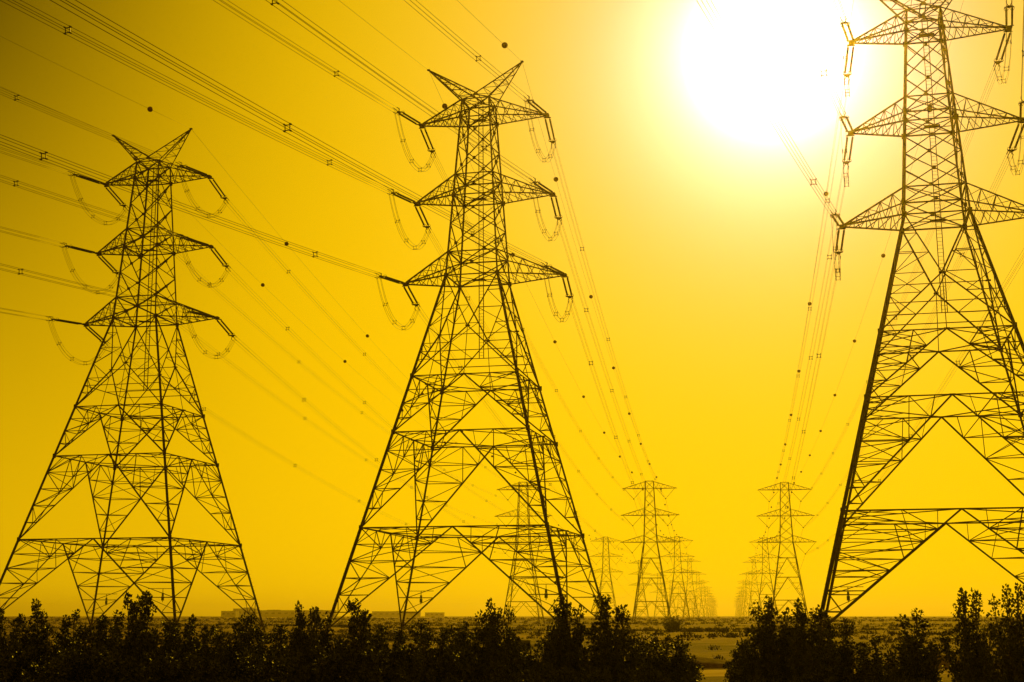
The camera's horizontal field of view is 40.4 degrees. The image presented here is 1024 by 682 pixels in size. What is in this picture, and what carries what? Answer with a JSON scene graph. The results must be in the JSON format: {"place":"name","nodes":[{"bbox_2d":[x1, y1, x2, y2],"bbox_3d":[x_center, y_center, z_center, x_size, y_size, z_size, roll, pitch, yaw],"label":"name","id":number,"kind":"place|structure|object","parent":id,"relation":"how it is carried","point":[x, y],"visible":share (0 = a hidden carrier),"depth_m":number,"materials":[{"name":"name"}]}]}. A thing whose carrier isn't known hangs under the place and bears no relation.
{"place":"outdoors","nodes":[
{"label":"outdoors","id":0,"kind":"place"},
{"bbox_2d":[0,0,1023,615],"label":"sky","id":1,"kind":"structure","parent":0,"point":[699,227],"materials":[{"name":"yellow"}]},
{"bbox_2d":[1,616,1023,681],"bbox_3d":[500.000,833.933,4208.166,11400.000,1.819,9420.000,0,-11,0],"label":"ground","id":2,"kind":"structure","parent":0,"point":[698,648],"depth_m":298.04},
{"bbox_2d":[0,608,33,681],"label":"shrub","id":3,"kind":"object","parent":2,"relation":"on","point":[14,641],"visible":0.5,"depth_m":42.88,"materials":[{"name":"black plant"}]},
{"bbox_2d":[18,598,65,681],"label":"shrub","id":4,"kind":"object","parent":2,"relation":"on","point":[37,644],"visible":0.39,"depth_m":43.90,"materials":[{"name":"black plant"}]},
{"bbox_2d":[48,609,87,677],"bbox_3d":[-14.447,10.167,44.920,1.510,3.017,1.826,-2,-11,9],"label":"shrub","id":5,"kind":"object","parent":2,"relation":"on","point":[64,636],"visible":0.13,"depth_m":44.88,"materials":[{"name":"black plant"}]},
{"bbox_2d":[55,615,116,681],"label":"shrub","id":6,"kind":"object","parent":2,"relation":"on","point":[101,641],"visible":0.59,"depth_m":42.80,"materials":[{"name":"black plant"}]},
{"bbox_2d":[88,609,125,679],"bbox_3d":[-12.668,9.983,43.856,1.643,2.990,1.681,2,-11,-8],"label":"shrub","id":7,"kind":"object","parent":2,"relation":"on","point":[115,617],"visible":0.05,"depth_m":43.85,"materials":[{"name":"black plant"}]},
{"bbox_2d":[0,128,268,639],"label":"transmission tower","id":8,"kind":"structure","parent":2,"relation":"on","point":[140,256],"depth_m":169.35,"materials":[{"name":"metal"}]},
{"bbox_2d":[84,325,109,346],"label":"insulator string","id":9,"kind":"object","parent":8,"relation":"attached to","point":[90,331],"visible":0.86,"depth_m":174.34,"materials":[{"name":"brown ceramic"}]},
{"bbox_2d":[109,344,503,553],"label":"conductor bundle","id":10,"kind":"object","parent":9,"relation":"hanging from","point":[278,453],"visible":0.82,"depth_m":242.23,"materials":[{"name":"metal"}]},
{"bbox_2d":[96,254,118,277],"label":"insulator string","id":11,"kind":"object","parent":8,"relation":"attached to","point":[100,258],"visible":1,"depth_m":175.88,"materials":[{"name":"brown ceramic"}]},
{"bbox_2d":[122,277,495,524],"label":"conductor bundle","id":12,"kind":"object","parent":11,"relation":"hanging from","point":[287,405],"visible":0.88,"depth_m":254.05,"materials":[{"name":"metal"}]},
{"bbox_2d":[104,185,128,210],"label":"insulator string","id":13,"kind":"object","parent":8,"relation":"attached to","point":[108,190],"visible":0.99,"depth_m":177.75,"materials":[{"name":"brown ceramic"}]},
{"bbox_2d":[128,210,505,499],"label":"conductor bundle","id":14,"kind":"object","parent":13,"relation":"hanging from","point":[284,347],"visible":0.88,"depth_m":240.97,"materials":[{"name":"metal"}]},
{"bbox_2d":[175,162,208,175],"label":"insulator string","id":15,"kind":"object","parent":8,"relation":"attached to","point":[195,171],"visible":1,"depth_m":167.99,"materials":[{"name":"brown ceramic"}]},
{"bbox_2d":[0,87,178,165],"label":"conductor bundle","id":16,"kind":"object","parent":15,"relation":"attached to","point":[15,99],"visible":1,"depth_m":148.03,"materials":[{"name":"metal"}]},
{"bbox_2d":[177,234,210,245],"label":"insulator string","id":17,"kind":"object","parent":8,"relation":"attached to","point":[195,241],"visible":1,"depth_m":165.91,"materials":[{"name":"brown ceramic"}]},
{"bbox_2d":[0,175,178,237],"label":"conductor bundle","id":18,"kind":"object","parent":17,"relation":"attached to","point":[17,181],"visible":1,"depth_m":145.68,"materials":[{"name":"metal"}]},
{"bbox_2d":[183,308,216,317],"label":"insulator string","id":19,"kind":"object","parent":8,"relation":"attached to","point":[201,314],"visible":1,"depth_m":163.95,"materials":[{"name":"brown ceramic"}]},
{"bbox_2d":[0,263,183,312],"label":"conductor bundle","id":20,"kind":"object","parent":19,"relation":"attached to","point":[84,288],"visible":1,"depth_m":143.16,"materials":[{"name":"metal"}]},
{"bbox_2d":[208,177,228,203],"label":"insulator string","id":21,"kind":"object","parent":8,"relation":"attached to","point":[224,197],"visible":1,"depth_m":174.55,"materials":[{"name":"brown ceramic"}]},
{"bbox_2d":[227,202,537,498],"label":"conductor bundle","id":22,"kind":"object","parent":21,"relation":"hanging from","point":[341,329],"visible":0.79,"depth_m":224.38,"materials":[{"name":"metal"}]},
{"bbox_2d":[209,247,230,271],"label":"insulator string","id":23,"kind":"object","parent":8,"relation":"attached to","point":[226,265],"visible":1,"depth_m":172.75,"materials":[{"name":"brown ceramic"}]},
{"bbox_2d":[231,268,534,523],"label":"conductor bundle","id":24,"kind":"object","parent":23,"relation":"hanging from","point":[364,402],"visible":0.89,"depth_m":237.91,"materials":[{"name":"metal"}]},
{"bbox_2d":[215,318,236,340],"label":"insulator string","id":25,"kind":"object","parent":8,"relation":"attached to","point":[227,332],"visible":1,"depth_m":170.67,"materials":[{"name":"brown ceramic"}]},
{"bbox_2d":[236,337,541,553],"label":"conductor bundle","id":26,"kind":"object","parent":25,"relation":"hanging from","point":[361,445],"visible":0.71,"depth_m":230.93,"materials":[{"name":"metal"}]},
{"bbox_2d":[108,590,175,681],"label":"shrub","id":27,"kind":"object","parent":2,"relation":"on","point":[134,650],"visible":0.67,"depth_m":42.71,"materials":[{"name":"black plant"}]},
{"bbox_2d":[147,619,179,678],"bbox_3d":[-11.392,10.317,44.910,1.711,2.694,2.167,-9,-14,37],"label":"shrub","id":28,"kind":"object","parent":2,"relation":"on","point":[167,636],"visible":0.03,"depth_m":44.92,"materials":[{"name":"black plant"}]},
{"bbox_2d":[157,614,200,681],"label":"shrub","id":29,"kind":"object","parent":2,"relation":"on","point":[175,642],"visible":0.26,"depth_m":43.71,"materials":[{"name":"black plant"}]},
{"bbox_2d":[182,624,237,681],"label":"shrub","id":30,"kind":"object","parent":2,"relation":"on","point":[218,652],"visible":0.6,"depth_m":42.59,"materials":[{"name":"black plant"}]},
{"bbox_2d":[223,612,268,681],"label":"shrub","id":31,"kind":"object","parent":2,"relation":"on","point":[245,636],"visible":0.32,"depth_m":43.76,"materials":[{"name":"black plant"}]},
{"bbox_2d":[251,624,290,681],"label":"shrub","id":32,"kind":"object","parent":2,"relation":"on","point":[273,638],"visible":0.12,"depth_m":44.94,"materials":[{"name":"black plant"}]},
{"bbox_2d":[260,610,336,616],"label":"warehouse","id":33,"kind":"structure","parent":2,"relation":"on","point":[278,613],"depth_m":3287.52,"materials":[{"name":"metal"}]},
{"bbox_2d":[283,600,325,681],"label":"shrub","id":34,"kind":"object","parent":2,"relation":"on","point":[300,640],"visible":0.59,"depth_m":42.85,"materials":[{"name":"black plant"}]},
{"bbox_2d":[309,606,340,681],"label":"shrub","id":35,"kind":"object","parent":2,"relation":"on","point":[326,637],"visible":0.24,"depth_m":43.88,"materials":[{"name":"black plant"}]},
{"bbox_2d":[332,598,391,681],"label":"shrub","id":36,"kind":"object","parent":2,"relation":"on","point":[360,641],"visible":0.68,"depth_m":42.72,"materials":[{"name":"black plant"}]},
{"bbox_2d":[373,625,406,681],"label":"shrub","id":37,"kind":"object","parent":2,"relation":"on","point":[380,632],"visible":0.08,"depth_m":44.77,"materials":[{"name":"black plant"}]},
{"bbox_2d":[372,611,420,616],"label":"warehouse","id":38,"kind":"structure","parent":2,"relation":"on","point":[385,613],"depth_m":3483.32,"materials":[{"name":"metal"}]},
{"bbox_2d":[386,618,429,681],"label":"shrub","id":39,"kind":"object","parent":2,"relation":"on","point":[400,652],"visible":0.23,"depth_m":43.85,"materials":[{"name":"black plant"}]},
{"bbox_2d":[405,627,462,681],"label":"shrub","id":40,"kind":"object","parent":2,"relation":"on","point":[441,644],"visible":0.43,"depth_m":42.89,"materials":[{"name":"black plant"}]},
{"bbox_2d":[443,620,480,681],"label":"shrub","id":41,"kind":"object","parent":2,"relation":"on","point":[463,636],"visible":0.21,"depth_m":43.80,"materials":[{"name":"black plant"}]},
{"bbox_2d":[324,60,615,641],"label":"transmission tower","id":42,"kind":"structure","parent":2,"relation":"on","point":[459,286],"depth_m":148.30,"materials":[{"name":"metal"}]},
{"bbox_2d":[375,273,405,283],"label":"insulator string","id":43,"kind":"object","parent":42,"relation":"attached to","point":[391,279],"visible":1,"depth_m":146.95,"materials":[{"name":"brown ceramic"}]},
{"bbox_2d":[0,134,378,276],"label":"conductor bundle","id":44,"kind":"object","parent":43,"relation":"attached to","point":[313,256],"visible":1,"depth_m":107.54,"materials":[{"name":"metal"}]},
{"bbox_2d":[387,188,416,202],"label":"insulator string","id":45,"kind":"object","parent":42,"relation":"attached to","point":[398,195],"visible":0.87,"depth_m":148.07,"materials":[{"name":"brown ceramic"}]},
{"bbox_2d":[0,0,390,192],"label":"conductor bundle","id":46,"kind":"object","parent":45,"relation":"hanging from","point":[69,27],"visible":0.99,"depth_m":107.70,"materials":[{"name":"metal"}]},
{"bbox_2d":[393,107,421,124],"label":"insulator string","id":47,"kind":"object","parent":42,"relation":"attached to","point":[399,112],"visible":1,"depth_m":150.01,"materials":[{"name":"brown ceramic"}]},
{"bbox_2d":[213,0,395,111],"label":"conductor bundle","id":48,"kind":"object","parent":47,"relation":"attached to","point":[338,71],"visible":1,"depth_m":128.18,"materials":[{"name":"metal"}]},
{"bbox_2d":[414,204,430,232],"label":"insulator string","id":49,"kind":"object","parent":42,"relation":"attached to","point":[423,225],"visible":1,"depth_m":155.20,"materials":[{"name":"brown ceramic"}]},
{"bbox_2d":[428,231,622,520],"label":"conductor bundle","id":50,"kind":"object","parent":49,"relation":"hanging from","point":[512,368],"visible":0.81,"depth_m":210.99,"materials":[{"name":"metal"}]},
{"bbox_2d":[523,95,547,114],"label":"insulator string","id":51,"kind":"object","parent":42,"relation":"attached to","point":[538,106],"visible":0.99,"depth_m":146.69,"materials":[{"name":"brown ceramic"}]},
{"bbox_2d":[404,0,527,99],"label":"conductor bundle","id":52,"kind":"object","parent":51,"relation":"attached to","point":[476,60],"visible":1,"depth_m":128.95,"materials":[{"name":"metal"}]},
{"bbox_2d":[529,178,554,193],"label":"insulator string","id":53,"kind":"object","parent":42,"relation":"attached to","point":[542,185],"visible":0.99,"depth_m":144.97,"materials":[{"name":"brown ceramic"}]},
{"bbox_2d":[266,0,533,181],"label":"conductor bundle","id":54,"kind":"object","parent":53,"relation":"attached to","point":[278,3],"visible":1,"depth_m":109.69,"materials":[{"name":"metal"}]},
{"bbox_2d":[544,116,555,147],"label":"insulator string","id":55,"kind":"object","parent":42,"relation":"attached to","point":[554,141],"visible":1,"depth_m":153.66,"materials":[{"name":"brown ceramic"}]},
{"bbox_2d":[552,150,663,493],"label":"conductor bundle","id":56,"kind":"object","parent":55,"relation":"hanging from","point":[598,302],"visible":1,"depth_m":206.00,"materials":[{"name":"metal"}]},
{"bbox_2d":[541,262,565,274],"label":"insulator string","id":57,"kind":"object","parent":42,"relation":"attached to","point":[547,266],"visible":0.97,"depth_m":142.94,"materials":[{"name":"brown ceramic"}]},
{"bbox_2d":[50,0,545,266],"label":"conductor bundle","id":58,"kind":"object","parent":57,"relation":"attached to","point":[289,124],"visible":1,"depth_m":88.40,"materials":[{"name":"metal"}]},
{"bbox_2d":[550,195,561,224],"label":"insulator string","id":59,"kind":"object","parent":42,"relation":"attached to","point":[555,216],"visible":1,"depth_m":151.92,"materials":[{"name":"brown ceramic"}]},
{"bbox_2d":[558,226,663,520],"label":"conductor bundle","id":60,"kind":"object","parent":59,"relation":"hanging from","point":[602,355],"visible":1,"depth_m":200.96,"materials":[{"name":"metal"}]},
{"bbox_2d":[561,276,573,301],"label":"insulator string","id":61,"kind":"object","parent":42,"relation":"attached to","point":[571,296],"visible":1,"depth_m":149.51,"materials":[{"name":"brown ceramic"}]},
{"bbox_2d":[569,300,667,551],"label":"conductor bundle","id":62,"kind":"object","parent":61,"relation":"hanging from","point":[607,409],"visible":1,"depth_m":193.31,"materials":[{"name":"metal"}]},
{"bbox_2d":[471,598,526,681],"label":"shrub","id":63,"kind":"object","parent":2,"relation":"on","point":[490,639],"visible":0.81,"depth_m":42.90,"materials":[{"name":"black plant"}]},
{"bbox_2d":[0,637,998,681],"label":"undergrowth","id":64,"kind":"object","parent":2,"relation":"on","point":[258,668],"visible":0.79,"depth_m":42.00,"materials":[{"name":"black plant"}]},
{"bbox_2d":[1,616,1022,659],"bbox_3d":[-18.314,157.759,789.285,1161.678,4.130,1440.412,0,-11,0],"label":"scrub","id":65,"kind":"object","parent":2,"relation":"on","point":[726,630],"visible":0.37,"depth_m":270.37,"materials":[{"name":"brown plant"}]},
{"bbox_2d":[494,482,551,623],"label":"suspension tower","id":66,"kind":"structure","parent":2,"relation":"on","point":[529,539],"depth_m":508.01,"materials":[{"name":"metal"}]},
{"bbox_2d":[510,636,543,681],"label":"shrub","id":67,"kind":"object","parent":2,"relation":"on","point":[529,657],"visible":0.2,"depth_m":44.54,"materials":[{"name":"black plant"}]},
{"bbox_2d":[536,593,589,681],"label":"shrub","id":68,"kind":"object","parent":2,"relation":"on","point":[561,644],"visible":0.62,"depth_m":43.75,"materials":[{"name":"black plant"}]},
{"bbox_2d":[589,537,622,619],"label":"suspension tower","id":69,"kind":"structure","parent":2,"relation":"on","point":[602,556],"depth_m":881.56,"materials":[{"name":"metal"}]},
{"bbox_2d":[576,592,646,681],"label":"shrub","id":70,"kind":"object","parent":2,"relation":"on","point":[611,649],"visible":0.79,"depth_m":42.76,"materials":[{"name":"black plant"}]},
{"bbox_2d":[625,636,659,666],"bbox_3d":[4.075,10.525,44.783,1.445,1.997,1.717,6,-13,-29],"label":"shrub","id":71,"kind":"object","parent":2,"relation":"on","point":[644,644],"visible":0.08,"depth_m":44.66,"materials":[{"name":"black plant"}]},
{"bbox_2d":[620,480,679,622],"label":"suspension tower","id":72,"kind":"structure","parent":2,"relation":"on","point":[642,558],"depth_m":504.54,"materials":[{"name":"metal"}]},
{"bbox_2d":[639,633,678,669],"bbox_3d":[4.653,10.300,43.910,1.535,2.142,1.570,-2,-11,12],"label":"shrub","id":73,"kind":"object","parent":2,"relation":"on","point":[655,655],"visible":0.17,"depth_m":43.72,"materials":[{"name":"black plant"}]},
{"bbox_2d":[662,616,680,629],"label":"bush","id":74,"kind":"object","parent":2,"relation":"on","point":[672,624],"visible":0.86,"depth_m":283.66,"materials":[{"name":"brown plant"}]},
{"bbox_2d":[660,536,695,619],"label":"suspension tower","id":75,"kind":"structure","parent":2,"relation":"on","point":[674,556],"depth_m":862.86,"materials":[{"name":"metal"}]},
{"bbox_2d":[653,634,704,681],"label":"shrub","id":76,"kind":"object","parent":2,"relation":"on","point":[684,662],"visible":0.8,"depth_m":42.72,"materials":[{"name":"black plant"}]},
{"bbox_2d":[723,643,761,681],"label":"shrub","id":77,"kind":"object","parent":2,"relation":"on","point":[747,671],"visible":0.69,"depth_m":42.78,"materials":[{"name":"black plant"}]},
{"bbox_2d":[735,596,793,681],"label":"shrub","id":78,"kind":"object","parent":2,"relation":"on","point":[770,657],"visible":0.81,"depth_m":43.69,"materials":[{"name":"black plant"}]},
{"bbox_2d":[748,538,783,616],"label":"suspension tower","id":79,"kind":"structure","parent":2,"relation":"on","point":[765,571],"depth_m":868.66,"materials":[{"name":"metal"}]},
{"bbox_2d":[533,655,999,668],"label":"earth ridge","id":80,"kind":"structure","parent":2,"relation":"on","point":[710,663],"depth_m":72.70,"materials":[{"name":"brown soil"}]},
{"bbox_2d":[756,482,815,622],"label":"suspension tower","id":81,"kind":"structure","parent":2,"relation":"on","point":[795,557],"depth_m":516.08,"materials":[{"name":"metal"}]},
{"bbox_2d":[785,598,841,681],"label":"shrub","id":82,"kind":"object","parent":2,"relation":"on","point":[804,647],"visible":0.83,"depth_m":42.73,"materials":[{"name":"black plant"}]},
{"bbox_2d":[817,618,858,681],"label":"shrub","id":83,"kind":"object","parent":2,"relation":"on","point":[844,653],"visible":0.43,"depth_m":43.77,"materials":[{"name":"black plant"}]},
{"bbox_2d":[835,634,897,681],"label":"shrub","id":84,"kind":"object","parent":2,"relation":"on","point":[862,649],"visible":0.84,"depth_m":42.65,"materials":[{"name":"black plant"}]},
{"bbox_2d":[883,608,944,681],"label":"shrub","id":85,"kind":"object","parent":2,"relation":"on","point":[914,658],"visible":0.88,"depth_m":43.55,"materials":[{"name":"black plant"}]},
{"bbox_2d":[816,0,1023,639],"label":"transmission tower","id":86,"kind":"structure","parent":2,"relation":"on","point":[842,521],"depth_m":126.69,"materials":[{"name":"metal"}]},
{"bbox_2d":[830,210,845,225],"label":"insulator string","id":87,"kind":"object","parent":86,"relation":"attached to","point":[838,217],"visible":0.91,"depth_m":124.03,"materials":[{"name":"brown ceramic"}]},
{"bbox_2d":[696,0,835,214],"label":"conductor bundle","id":88,"kind":"object","parent":87,"relation":"attached to","point":[815,179],"visible":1,"depth_m":86.23,"materials":[{"name":"metal"}]},
{"bbox_2d":[834,227,845,259],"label":"insulator string","id":89,"kind":"object","parent":86,"relation":"attached to","point":[842,241],"visible":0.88,"depth_m":131.25,"materials":[{"name":"brown ceramic"}]},
{"bbox_2d":[770,256,839,550],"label":"conductor bundle","id":90,"kind":"object","parent":89,"relation":"hanging from","point":[810,391],"visible":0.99,"depth_m":179.98,"materials":[{"name":"metal"}]},
{"bbox_2d":[842,134,854,169],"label":"insulator string","id":91,"kind":"object","parent":86,"relation":"attached to","point":[850,152],"visible":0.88,"depth_m":133.00,"materials":[{"name":"brown ceramic"}]},
{"bbox_2d":[770,167,847,526],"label":"conductor bundle","id":92,"kind":"object","parent":91,"relation":"hanging from","point":[815,322],"visible":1,"depth_m":184.29,"materials":[{"name":"metal"}]},
{"bbox_2d":[843,44,854,81],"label":"insulator string","id":93,"kind":"object","parent":86,"relation":"attached to","point":[846,61],"visible":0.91,"depth_m":134.42,"materials":[{"name":"brown ceramic"}]},
{"bbox_2d":[770,79,848,497],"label":"conductor bundle","id":94,"kind":"object","parent":93,"relation":"hanging from","point":[816,260],"visible":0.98,"depth_m":186.01,"materials":[{"name":"metal"}]},
{"bbox_2d":[993,29,1012,70],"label":"insulator string","id":95,"kind":"object","parent":86,"relation":"attached to","point":[999,49],"visible":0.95,"depth_m":131.47,"materials":[{"name":"brown ceramic"}]},
{"bbox_2d":[800,68,997,501],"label":"conductor bundle","id":96,"kind":"object","parent":95,"relation":"hanging from","point":[919,254],"visible":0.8,"depth_m":182.37,"materials":[{"name":"metal"}]},
{"bbox_2d":[1004,0,1014,26],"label":"insulator string","id":97,"kind":"object","parent":86,"relation":"attached to","point":[1008,6],"visible":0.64,"depth_m":124.23,"materials":[{"name":"brown ceramic"}]},
{"bbox_2d":[994,2,1011,84],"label":"jumper loop","id":98,"kind":"object","parent":97,"relation":"hanging from","point":[1004,70],"visible":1,"depth_m":124.41,"materials":[{"name":"metal"}]},
{"bbox_2d":[1006,121,1023,157],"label":"insulator string","id":99,"kind":"object","parent":86,"relation":"attached to","point":[1010,150],"visible":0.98,"depth_m":129.79,"materials":[{"name":"brown ceramic"}]},
{"bbox_2d":[804,156,1007,526],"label":"conductor bundle","id":100,"kind":"object","parent":99,"relation":"hanging from","point":[932,310],"visible":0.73,"depth_m":178.55,"materials":[{"name":"metal"}]},
{"bbox_2d":[936,587,1008,681],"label":"shrub","id":101,"kind":"object","parent":2,"relation":"on","point":[975,664],"visible":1,"depth_m":43.77,"materials":[{"name":"black plant"}]},
{"bbox_2d":[986,582,1023,681],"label":"shrub","id":102,"kind":"object","parent":2,"relation":"on","point":[1013,659],"visible":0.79,"depth_m":44.81,"materials":[{"name":"black plant"}]},
{"bbox_2d":[700,669,999,676],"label":"dirt track","id":103,"kind":"structure","parent":0,"point":[707,673],"depth_m":63.91,"materials":[{"name":"brown soil"}]},
{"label":"insulator string","id":104,"kind":"object","parent":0,"visible":0},
{"bbox_2d":[809,250,1022,552],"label":"conductor bundle","id":105,"kind":"object","parent":104,"relation":"hanging from","point":[939,387],"visible":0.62,"depth_m":180.50,"materials":[{"name":"metal"}]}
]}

